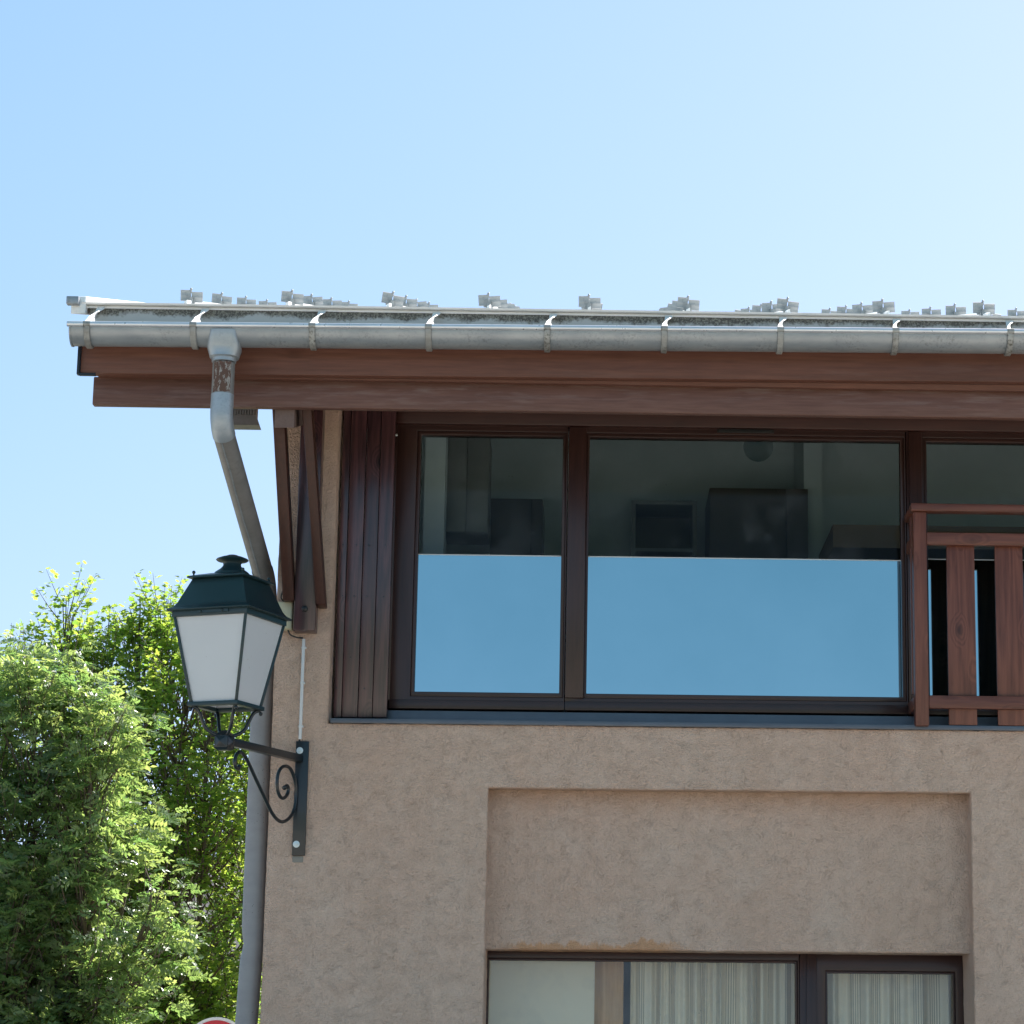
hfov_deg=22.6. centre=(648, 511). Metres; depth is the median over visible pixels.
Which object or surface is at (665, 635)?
window
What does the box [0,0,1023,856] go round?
sky
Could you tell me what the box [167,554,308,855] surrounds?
wall lantern
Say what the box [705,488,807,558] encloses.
wardrobe
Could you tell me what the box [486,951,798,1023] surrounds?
window
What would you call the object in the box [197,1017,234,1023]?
road sign
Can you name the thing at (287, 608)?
junction box
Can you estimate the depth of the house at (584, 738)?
12.55 m
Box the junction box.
[278,592,302,638]
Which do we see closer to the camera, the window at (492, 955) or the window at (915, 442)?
the window at (492, 955)
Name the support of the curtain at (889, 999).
hanging from the house at (584, 738)
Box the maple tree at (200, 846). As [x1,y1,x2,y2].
[9,560,262,1023]
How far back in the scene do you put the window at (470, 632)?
12.93 m
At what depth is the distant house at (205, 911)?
53.64 m
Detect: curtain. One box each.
[630,962,794,1023]
[827,974,951,1023]
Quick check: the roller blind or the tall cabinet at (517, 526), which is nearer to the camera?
the roller blind
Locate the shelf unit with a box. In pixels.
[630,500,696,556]
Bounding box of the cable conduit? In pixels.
[298,639,306,740]
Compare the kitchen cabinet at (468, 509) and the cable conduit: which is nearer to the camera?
the cable conduit
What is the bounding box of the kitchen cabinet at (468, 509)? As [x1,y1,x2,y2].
[446,438,491,544]
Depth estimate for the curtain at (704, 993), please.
12.87 m
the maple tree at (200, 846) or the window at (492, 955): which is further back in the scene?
the maple tree at (200, 846)
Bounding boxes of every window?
[387,425,568,711]
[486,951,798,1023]
[565,427,908,715]
[799,954,963,1023]
[905,432,1023,716]
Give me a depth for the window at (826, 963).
12.70 m
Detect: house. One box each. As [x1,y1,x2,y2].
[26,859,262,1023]
[66,288,1023,1023]
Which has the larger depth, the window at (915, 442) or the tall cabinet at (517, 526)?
the tall cabinet at (517, 526)
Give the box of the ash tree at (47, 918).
[0,619,217,1023]
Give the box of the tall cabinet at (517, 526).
[490,498,544,554]
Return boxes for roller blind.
[488,961,594,1023]

